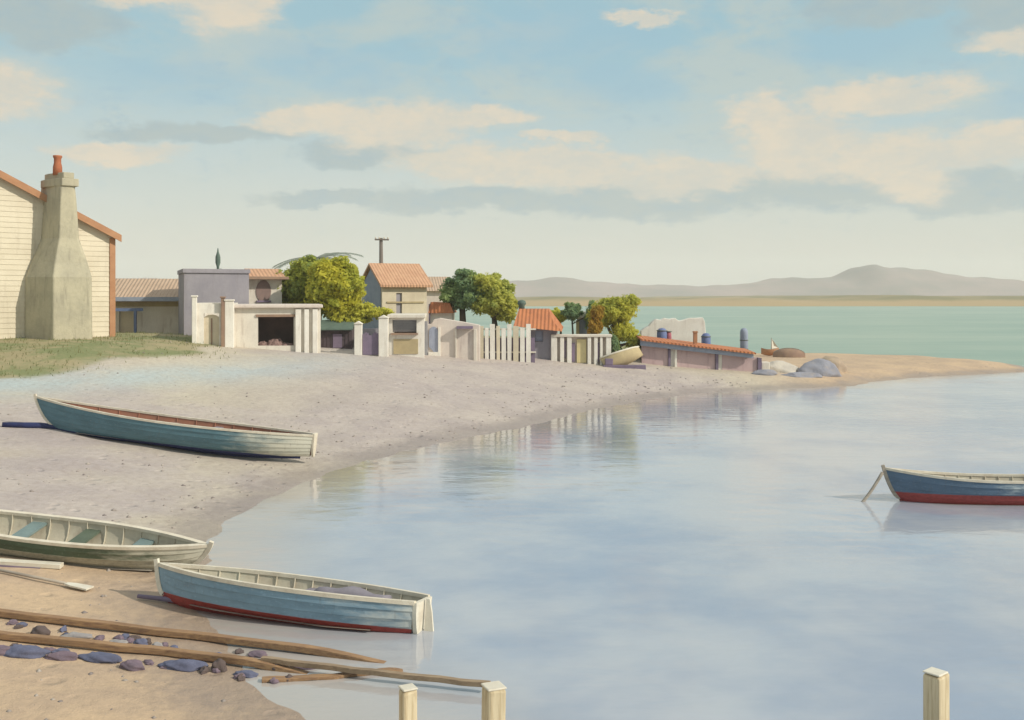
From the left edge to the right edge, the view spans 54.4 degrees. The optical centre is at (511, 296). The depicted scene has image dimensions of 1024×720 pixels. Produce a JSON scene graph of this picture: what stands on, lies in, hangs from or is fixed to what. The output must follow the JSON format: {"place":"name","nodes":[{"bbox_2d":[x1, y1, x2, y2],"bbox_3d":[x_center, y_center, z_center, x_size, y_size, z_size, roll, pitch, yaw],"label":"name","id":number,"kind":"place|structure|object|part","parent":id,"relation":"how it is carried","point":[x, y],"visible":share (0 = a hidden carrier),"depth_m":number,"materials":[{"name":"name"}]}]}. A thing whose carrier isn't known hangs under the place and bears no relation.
{"place":"outdoors","nodes":[
{"label":"outdoors","id":0,"kind":"place"},
{"bbox_2d":[0,330,627,377],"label":"grass","id":1,"kind":"structure","parent":0,"point":[126,333],"depth_m":41.83,"materials":[{"name":"plant"}]},
{"bbox_2d":[427,277,447,323],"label":"house","id":2,"kind":"structure","parent":0,"point":[433,294],"depth_m":72.01,"materials":[{"name":"paint"}]},
{"bbox_2d":[0,333,1023,719],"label":"ground","id":3,"kind":"structure","parent":0,"point":[378,407],"depth_m":31.12,"materials":[{"name":"beige sand"}]},
{"bbox_2d":[0,645,9,655],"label":"stone","id":4,"kind":"object","parent":3,"relation":"on","point":[4,649],"visible":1,"depth_m":12.02,"materials":[{"name":"grey stone"}]},
{"bbox_2d":[6,619,18,624],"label":"stone","id":5,"kind":"object","parent":3,"relation":"on","point":[13,622],"visible":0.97,"depth_m":13.17,"materials":[{"name":"purple stone"}]},
{"bbox_2d":[14,624,23,628],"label":"stone","id":6,"kind":"object","parent":3,"relation":"on","point":[19,626],"visible":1,"depth_m":13.03,"materials":[{"name":"stone"}]},
{"bbox_2d":[16,622,27,626],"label":"stone","id":7,"kind":"object","parent":3,"relation":"on","point":[25,624],"visible":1,"depth_m":13.11,"materials":[{"name":"grey stone"}]},
{"bbox_2d":[3,645,50,658],"bbox_3d":[-5.922,4.323,12.078,0.636,0.178,0.249,0,0,-4],"label":"stone","id":8,"kind":"object","parent":3,"relation":"on","point":[27,651],"visible":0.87,"depth_m":12.02,"materials":[{"name":"grey stone"}]},
{"bbox_2d":[2,422,56,428],"bbox_3d":[-12.609,3.591,27.320,2.526,0.409,0.382,0,0,-12],"label":"skid","id":9,"kind":"object","parent":3,"relation":"on","point":[27,425],"visible":0.64,"depth_m":27.17,"materials":[{"name":"blue paint"}]},
{"bbox_2d":[0,558,63,568],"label":"plank","id":10,"kind":"object","parent":3,"relation":"on","point":[18,563],"visible":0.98,"depth_m":15.78,"materials":[{"name":"white paint"}]},
{"bbox_2d":[30,625,50,634],"bbox_3d":[-6.076,4.335,12.828,0.222,0.197,0.216,0,0,-35],"label":"stone","id":11,"kind":"object","parent":3,"relation":"on","point":[41,629],"visible":0.61,"depth_m":12.78,"materials":[{"name":"stone"}]},
{"bbox_2d":[0,569,93,590],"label":"oar","id":12,"kind":"object","parent":3,"relation":"on","point":[85,587],"visible":1,"depth_m":15.06,"materials":[{"name":"white paint"}]},
{"bbox_2d":[44,647,55,651],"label":"stone","id":13,"kind":"object","parent":3,"relation":"on","point":[51,649],"visible":0.53,"depth_m":12.29,"materials":[{"name":"grey stone"}]},
{"bbox_2d":[51,648,69,652],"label":"stone","id":14,"kind":"object","parent":3,"relation":"on","point":[59,649],"visible":0.44,"depth_m":12.23,"materials":[{"name":"grey stone"}]},
{"bbox_2d":[0,155,121,339],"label":"weatherboard house","id":15,"kind":"structure","parent":3,"relation":"on","point":[57,265],"depth_m":43.27,"materials":[{"name":"beige wood"}]},
{"bbox_2d":[44,650,77,660],"bbox_3d":[-5.470,4.374,12.087,0.421,0.139,0.187,0,0,8],"label":"stone","id":16,"kind":"object","parent":3,"relation":"on","point":[63,655],"visible":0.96,"depth_m":12.04,"materials":[{"name":"stone"}]},
{"bbox_2d":[59,625,66,632],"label":"stone","id":17,"kind":"object","parent":3,"relation":"on","point":[63,629],"visible":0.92,"depth_m":13.04,"materials":[{"name":"grey stone"}]},
{"bbox_2d":[61,632,92,638],"bbox_3d":[-5.616,4.378,12.797,0.481,0.150,0.169,0,0,-3],"label":"stone","id":18,"kind":"object","parent":3,"relation":"on","point":[80,635],"visible":0.54,"depth_m":12.75,"materials":[{"name":"grey stone"}]},
{"bbox_2d":[94,635,104,640],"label":"stone","id":19,"kind":"object","parent":3,"relation":"on","point":[100,637],"visible":0.71,"depth_m":12.79,"materials":[{"name":"purple stone"}]},
{"bbox_2d":[78,652,122,662],"bbox_3d":[-5.026,4.399,12.103,0.633,0.152,0.203,0,0,12],"label":"stone","id":20,"kind":"object","parent":3,"relation":"on","point":[99,657],"visible":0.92,"depth_m":12.03,"materials":[{"name":"stone"}]},
{"bbox_2d":[0,509,213,570],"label":"rowing boat","id":21,"kind":"object","parent":3,"relation":"on","point":[81,542],"visible":0.88,"depth_m":16.19,"materials":[{"name":"white wood"}]},
{"bbox_2d":[109,639,127,642],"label":"stone","id":22,"kind":"object","parent":3,"relation":"on","point":[119,641],"visible":0.54,"depth_m":12.71,"materials":[{"name":"grey stone"}]},
{"bbox_2d":[113,634,123,639],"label":"stone","id":23,"kind":"object","parent":3,"relation":"on","point":[119,637],"visible":0.77,"depth_m":12.84,"materials":[{"name":"stone"}]},
{"bbox_2d":[122,633,129,639],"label":"stone","id":24,"kind":"object","parent":3,"relation":"on","point":[125,635],"visible":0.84,"depth_m":12.90,"materials":[{"name":"grey stone"}]},
{"bbox_2d":[126,637,133,642],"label":"stone","id":25,"kind":"object","parent":3,"relation":"on","point":[130,640],"visible":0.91,"depth_m":12.78,"materials":[{"name":"grey stone"}]},
{"bbox_2d":[119,659,144,670],"bbox_3d":[-4.534,4.411,11.895,0.341,0.144,0.209,0,0,35],"label":"stone","id":26,"kind":"object","parent":3,"relation":"on","point":[133,665],"visible":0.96,"depth_m":11.83,"materials":[{"name":"stone"}]},
{"bbox_2d":[128,635,141,640],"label":"stone","id":27,"kind":"object","parent":3,"relation":"on","point":[135,637],"visible":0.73,"depth_m":12.88,"materials":[{"name":"stone"}]},
{"bbox_2d":[133,638,147,644],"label":"stone","id":28,"kind":"object","parent":3,"relation":"on","point":[142,641],"visible":0.52,"depth_m":12.65,"materials":[{"name":"grey stone"}]},
{"bbox_2d":[115,279,178,334],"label":"porch shed","id":29,"kind":"structure","parent":3,"relation":"on","point":[148,305],"depth_m":55.97,"materials":[{"name":"beige paint"}]},
{"bbox_2d":[120,311,133,332],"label":"door","id":30,"kind":"structure","parent":29,"relation":"in","point":[126,317],"depth_m":55.95,"materials":[{"name":"beige paint"}]},
{"bbox_2d":[143,659,153,665],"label":"stone","id":31,"kind":"object","parent":3,"relation":"on","point":[148,661],"visible":1,"depth_m":12.04,"materials":[{"name":"stone"}]},
{"bbox_2d":[0,630,309,673],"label":"slipway rail","id":32,"kind":"object","parent":3,"relation":"on","point":[138,648],"visible":0.74,"depth_m":12.34,"materials":[{"name":"brown wood"}]},
{"bbox_2d":[261,656,490,686],"bbox_3d":[-1.647,4.400,11.690,2.904,0.068,0.094,0,0,16],"label":"slipway rail","id":33,"kind":"object","parent":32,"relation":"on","point":[378,672],"visible":0.92,"depth_m":11.64,"materials":[{"name":"brown wood"}]},
{"bbox_2d":[137,594,173,602],"bbox_3d":[-4.774,4.431,14.451,1.518,0.119,0.167,0,0,19],"label":"skid","id":34,"kind":"object","parent":3,"relation":"on","point":[157,598],"visible":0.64,"depth_m":14.58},
{"bbox_2d":[152,642,162,645],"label":"stone","id":35,"kind":"object","parent":3,"relation":"on","point":[157,643],"visible":0.34,"depth_m":12.61,"materials":[{"name":"beige stone"}]},
{"bbox_2d":[33,394,317,458],"bbox_3d":[-9.222,3.568,26.905,8.104,1.055,1.344,5,0,7],"label":"rowing boat","id":36,"kind":"object","parent":3,"relation":"on","point":[180,432],"visible":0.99,"depth_m":26.47,"materials":[{"name":"blue paint"}]},
{"bbox_2d":[157,659,208,671],"bbox_3d":[-3.961,4.437,11.950,0.638,0.182,0.218,0,0,4],"label":"stone","id":37,"kind":"object","parent":3,"relation":"on","point":[187,665],"visible":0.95,"depth_m":11.90,"materials":[{"name":"stone"}]},
{"bbox_2d":[0,608,385,663],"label":"slipway rail","id":38,"kind":"object","parent":3,"relation":"on","point":[194,635],"visible":0.84,"depth_m":12.99,"materials":[{"name":"brown wood"}]},
{"bbox_2d":[199,666,209,674],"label":"stone","id":39,"kind":"object","parent":3,"relation":"on","point":[203,670],"visible":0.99,"depth_m":11.84,"materials":[{"name":"stone"}]},
{"bbox_2d":[212,668,220,672],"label":"stone","id":40,"kind":"object","parent":3,"relation":"on","point":[215,670],"visible":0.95,"depth_m":11.87,"materials":[{"name":"stone"}]},
{"bbox_2d":[211,658,226,672],"bbox_3d":[-3.516,4.446,11.958,0.193,0.213,0.157,0,0,-13],"label":"stone","id":41,"kind":"object","parent":3,"relation":"on","point":[219,664],"visible":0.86,"depth_m":11.90,"materials":[{"name":"stone"}]},
{"bbox_2d":[177,248,288,334],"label":"flat roofed house","id":42,"kind":"structure","parent":3,"relation":"on","point":[249,286],"depth_m":52.33,"materials":[{"name":"white paint"}]},
{"bbox_2d":[256,280,270,301],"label":"window","id":43,"kind":"structure","parent":42,"relation":"in","point":[263,289],"depth_m":53.71,"materials":[{"name":"pink glass"}]},
{"bbox_2d":[235,648,243,653],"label":"stone","id":44,"kind":"object","parent":3,"relation":"on","point":[238,650],"visible":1,"depth_m":12.57,"materials":[{"name":"stone"}]},
{"bbox_2d":[237,673,244,680],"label":"stone","id":45,"kind":"object","parent":3,"relation":"on","point":[240,677],"visible":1,"depth_m":11.68,"materials":[{"name":"grey stone"}]},
{"bbox_2d":[233,670,258,677],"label":"stone","id":46,"kind":"object","parent":3,"relation":"on","point":[250,674],"visible":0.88,"depth_m":11.79,"materials":[{"name":"grey stone"}]},
{"bbox_2d":[191,295,322,352],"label":"building","id":47,"kind":"structure","parent":3,"relation":"on","point":[230,323],"depth_m":46.78,"materials":[{"name":"paint"}]},
{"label":"door","id":48,"kind":"part","parent":47,"relation":"part of","materials":[{"name":"beige paint"}]},
{"bbox_2d":[258,338,292,345],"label":"net heap","id":49,"kind":"object","parent":47,"relation":"in","point":[276,342],"visible":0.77,"depth_m":47.27,"materials":[{"name":"pink fabric"}]},
{"bbox_2d":[248,650,266,657],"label":"stone","id":50,"kind":"object","parent":3,"relation":"on","point":[257,653],"visible":0.8,"depth_m":12.46,"materials":[{"name":"stone"}]},
{"bbox_2d":[270,677,278,683],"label":"stone","id":51,"kind":"object","parent":3,"relation":"on","point":[273,680],"visible":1,"depth_m":11.59,"materials":[{"name":"stone"}]},
{"bbox_2d":[153,558,433,633],"bbox_3d":[-3.182,4.330,14.059,4.474,0.790,1.044,2,-6,17],"label":"rowing boat","id":52,"kind":"object","parent":3,"relation":"on","point":[270,595],"visible":0.93,"depth_m":13.73,"materials":[{"name":"white paint"}]},
{"bbox_2d":[314,586,391,598],"bbox_3d":[-2.231,4.173,13.872,1.153,0.273,0.341,0,0,17],"label":"rolled sail","id":53,"kind":"object","parent":52,"relation":"on","point":[353,590],"visible":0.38,"depth_m":13.80,"materials":[{"name":"white fabric"}]},
{"bbox_2d":[275,254,324,312],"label":"broadleaf tree","id":54,"kind":"object","parent":3,"relation":"on","point":[293,290],"visible":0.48,"depth_m":54.52,"materials":[{"name":"green plant"}]},
{"bbox_2d":[290,666,312,669],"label":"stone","id":55,"kind":"object","parent":3,"relation":"on","point":[303,668],"visible":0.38,"depth_m":12.02,"materials":[{"name":"grey stone"}]},
{"bbox_2d":[272,252,362,319],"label":"palm tree","id":56,"kind":"object","parent":3,"relation":"on","point":[334,254],"visible":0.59,"depth_m":60.90,"materials":[{"name":"green plant"}]},
{"bbox_2d":[262,667,403,682],"bbox_3d":[-1.950,4.554,11.836,1.990,0.197,0.180,0,0,-13],"label":"slipway rail","id":57,"kind":"object","parent":3,"relation":"on","point":[307,677],"visible":0.65,"depth_m":11.70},
{"bbox_2d":[303,256,366,317],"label":"broadleaf tree","id":58,"kind":"object","parent":3,"relation":"on","point":[337,283],"visible":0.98,"depth_m":51.93,"materials":[{"name":"green plant"}]},
{"bbox_2d":[321,320,354,348],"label":"tarred hut","id":59,"kind":"object","parent":3,"relation":"on","point":[335,334],"visible":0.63,"depth_m":50.51,"materials":[{"name":"brown wood"}]},
{"bbox_2d":[333,334,341,347],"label":"door","id":60,"kind":"structure","parent":59,"relation":"in","point":[337,338],"depth_m":50.46,"materials":[{"name":"purple wood"}]},
{"bbox_2d":[323,301,394,323],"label":"bush","id":61,"kind":"object","parent":3,"relation":"on","point":[365,312],"visible":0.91,"depth_m":51.89,"materials":[{"name":"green plant"}]},
{"bbox_2d":[354,315,388,356],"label":"gateway","id":62,"kind":"object","parent":3,"relation":"on","point":[371,341],"visible":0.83,"depth_m":47.62,"materials":[{"name":"white paint"}]},
{"bbox_2d":[0,341,751,719],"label":"pebbles","id":63,"kind":"object","parent":3,"relation":"on","point":[278,473],"visible":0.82,"depth_m":26.12,"materials":[{"name":"stone"}]},
{"bbox_2d":[375,237,388,262],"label":"utility pole","id":64,"kind":"object","parent":3,"relation":"on","point":[380,250],"visible":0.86,"depth_m":64.90,"materials":[{"name":"grey wood"}]},
{"bbox_2d":[362,263,432,327],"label":"gable cottage","id":65,"kind":"structure","parent":3,"relation":"on","point":[398,287],"depth_m":62.44,"materials":[{"name":"beige paint"}]},
{"bbox_2d":[396,293,400,312],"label":"window","id":66,"kind":"structure","parent":65,"relation":"in","point":[398,295],"depth_m":62.02,"materials":[{"name":"grey glass"}]},
{"bbox_2d":[387,313,426,357],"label":"kiosk","id":67,"kind":"object","parent":3,"relation":"on","point":[406,334],"visible":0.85,"depth_m":48.35,"materials":[{"name":"white paint"}]},
{"bbox_2d":[428,302,456,323],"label":"red roof hut","id":68,"kind":"object","parent":3,"relation":"on","point":[437,310],"visible":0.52,"depth_m":55.70,"materials":[{"name":"orange tile"}]},
{"bbox_2d":[424,318,479,360],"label":"garden wall","id":69,"kind":"structure","parent":3,"relation":"on","point":[451,338],"depth_m":49.62,"materials":[{"name":"paint"}]},
{"bbox_2d":[429,327,437,351],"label":"door","id":70,"kind":"structure","parent":69,"relation":"in","point":[433,332],"depth_m":49.58,"materials":[{"name":"blue paint"}]},
{"bbox_2d":[436,268,484,321],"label":"broadleaf tree","id":71,"kind":"object","parent":3,"relation":"on","point":[458,292],"visible":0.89,"depth_m":55.69,"materials":[{"name":"green plant"}]},
{"bbox_2d":[466,272,518,337],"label":"broadleaf tree","id":72,"kind":"object","parent":3,"relation":"on","point":[498,301],"visible":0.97,"depth_m":55.14,"materials":[{"name":"green plant"}]},
{"bbox_2d":[480,324,535,362],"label":"board fence","id":73,"kind":"object","parent":3,"relation":"on","point":[516,348],"visible":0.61,"depth_m":50.37,"materials":[{"name":"beige paint"}]},
{"bbox_2d":[513,300,562,359],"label":"orange roof hut","id":74,"kind":"object","parent":3,"relation":"on","point":[546,323],"visible":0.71,"depth_m":52.02,"materials":[{"name":"tile"}]},
{"bbox_2d":[535,331,542,340],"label":"window","id":75,"kind":"structure","parent":74,"relation":"in","point":[538,334],"depth_m":52.10,"materials":[{"name":"grey glass"}]},
{"bbox_2d":[550,307,566,333],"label":"bush","id":76,"kind":"object","parent":3,"relation":"on","point":[558,315],"visible":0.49,"depth_m":57.61,"materials":[{"name":"green plant"}]},
{"bbox_2d":[560,300,594,333],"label":"tree","id":77,"kind":"object","parent":3,"relation":"on","point":[572,311],"visible":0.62,"depth_m":56.71,"materials":[{"name":"green plant"}]},
{"bbox_2d":[551,334,611,364],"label":"column fence","id":78,"kind":"object","parent":3,"relation":"on","point":[583,348],"depth_m":51.74,"materials":[{"name":"paint"}]},
{"bbox_2d":[577,339,585,362],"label":"door","id":79,"kind":"structure","parent":78,"relation":"in","point":[581,343],"depth_m":51.88,"materials":[{"name":"yellow paint"}]},
{"bbox_2d":[576,311,587,333],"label":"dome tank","id":80,"kind":"object","parent":3,"relation":"on","point":[580,327],"visible":0.33,"depth_m":57.65,"materials":[{"name":"metal"}]},
{"bbox_2d":[587,305,604,333],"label":"bush","id":81,"kind":"object","parent":3,"relation":"on","point":[595,325],"visible":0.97,"depth_m":53.67,"materials":[{"name":"orange plant"}]},
{"bbox_2d":[586,293,641,349],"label":"broadleaf tree","id":82,"kind":"object","parent":3,"relation":"on","point":[618,310],"visible":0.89,"depth_m":54.81,"materials":[{"name":"green plant"}]},
{"bbox_2d":[611,333,620,352],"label":"bush","id":83,"kind":"object","parent":3,"relation":"on","point":[615,343],"visible":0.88,"depth_m":52.99,"materials":[{"name":"green plant"}]},
{"bbox_2d":[599,346,645,369],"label":"beached dinghy","id":84,"kind":"object","parent":3,"relation":"on","point":[622,358],"visible":0.98,"depth_m":51.49,"materials":[{"name":"white paint"}]},
{"bbox_2d":[656,328,667,338],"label":"water tank","id":85,"kind":"object","parent":3,"relation":"on","point":[661,332],"visible":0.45,"depth_m":55.77,"materials":[{"name":"blue paint"}]},
{"bbox_2d":[667,331,671,338],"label":"water tank","id":86,"kind":"object","parent":3,"relation":"on","point":[669,336],"visible":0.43,"depth_m":55.85,"materials":[{"name":"red paint"}]},
{"bbox_2d":[640,317,705,342],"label":"ruined white wall","id":87,"kind":"structure","parent":3,"relation":"on","point":[683,329],"depth_m":57.50,"materials":[{"name":"white paint"}]},
{"bbox_2d":[636,331,769,371],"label":"pink shed","id":88,"kind":"structure","parent":3,"relation":"on","point":[670,352],"depth_m":52.99,"materials":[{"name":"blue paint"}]},
{"bbox_2d":[740,328,747,348],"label":"water tank","id":89,"kind":"object","parent":88,"relation":"on","point":[743,337],"visible":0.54,"depth_m":55.82,"materials":[{"name":"grey metal"}]},
{"bbox_2d":[701,333,710,343],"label":"water tank","id":90,"kind":"object","parent":3,"relation":"on","point":[705,338],"visible":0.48,"depth_m":55.80,"materials":[{"name":"blue paint"}]},
{"bbox_2d":[752,369,777,375],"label":"rock","id":91,"kind":"object","parent":3,"relation":"on","point":[768,372],"visible":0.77,"depth_m":51.89,"materials":[{"name":"grey stone"}]},
{"bbox_2d":[761,338,778,355],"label":"sailing dinghy","id":92,"kind":"object","parent":3,"relation":"on","point":[769,352],"visible":0.77,"depth_m":68.51,"materials":[{"name":"orange paint"}]},
{"bbox_2d":[769,360,798,372],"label":"rock","id":93,"kind":"object","parent":3,"relation":"on","point":[781,366],"visible":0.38,"depth_m":53.66,"materials":[{"name":"beige stone"}]},
{"bbox_2d":[773,348,804,357],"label":"upturned boat","id":94,"kind":"object","parent":3,"relation":"on","point":[790,352],"visible":0.95,"depth_m":66.61,"materials":[{"name":"brown wood"}]},
{"bbox_2d":[781,372,822,377],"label":"rock","id":95,"kind":"object","parent":3,"relation":"on","point":[805,374],"visible":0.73,"depth_m":52.07,"materials":[{"name":"grey stone"}]},
{"bbox_2d":[797,358,841,376],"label":"rock","id":96,"kind":"object","parent":3,"relation":"on","point":[824,367],"visible":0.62,"depth_m":53.34,"materials":[{"name":"grey stone"}]},
{"bbox_2d":[822,356,846,372],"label":"rock","id":97,"kind":"object","parent":3,"relation":"on","point":[839,364],"visible":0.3,"depth_m":55.26,"materials":[{"name":"beige stone"}]},
{"bbox_2d":[0,0,1023,285],"label":"sky","id":98,"kind":"structure","parent":0,"point":[639,142],"materials":[{"name":"blue"}]},
{"bbox_2d":[115,264,1023,296],"bbox_3d":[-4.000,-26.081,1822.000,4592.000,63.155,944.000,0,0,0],"label":"hills","id":99,"kind":"structure","parent":0,"point":[874,279],"depth_m":1667.47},
{"bbox_2d":[196,306,1023,719],"bbox_3d":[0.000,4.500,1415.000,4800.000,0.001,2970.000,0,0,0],"label":"water","id":100,"kind":"structure","parent":0,"point":[746,554],"depth_m":17.74,"materials":[{"name":"blue liquid"}]},
{"bbox_2d":[398,683,417,719],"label":"mooring post","id":101,"kind":"object","parent":100,"relation":"in","point":[407,701],"visible":1,"depth_m":7.95,"materials":[{"name":"white paint"}]},
{"bbox_2d":[481,681,506,719],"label":"mooring post","id":102,"kind":"object","parent":100,"relation":"in","point":[493,700],"visible":1,"depth_m":7.94,"materials":[{"name":"white paint"}]},
{"bbox_2d":[923,667,949,719],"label":"mooring post","id":103,"kind":"object","parent":100,"relation":"in","point":[936,703],"visible":1,"depth_m":8.94,"materials":[{"name":"white paint"}]},
{"bbox_2d":[881,465,1023,505],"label":"rowing boat","id":104,"kind":"object","parent":100,"relation":"on","point":[947,488],"visible":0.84,"depth_m":21.61,"materials":[{"name":"red paint"}]},
{"bbox_2d":[861,472,883,501],"bbox_3d":[7.887,4.268,21.940,0.691,0.815,0.070,0,0,-14],"label":"mooring rope","id":105,"kind":"object","parent":104,"relation":"attached to","point":[868,494],"visible":0.81,"depth_m":21.94,"materials":[{"name":"beige fabric"}]},
{"bbox_2d":[358,295,1023,305],"bbox_3d":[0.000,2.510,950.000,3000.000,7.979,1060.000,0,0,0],"label":"shore","id":106,"kind":"structure","parent":0,"point":[864,300],"depth_m":505.88,"materials":[{"name":"beige sand"}]}
]}

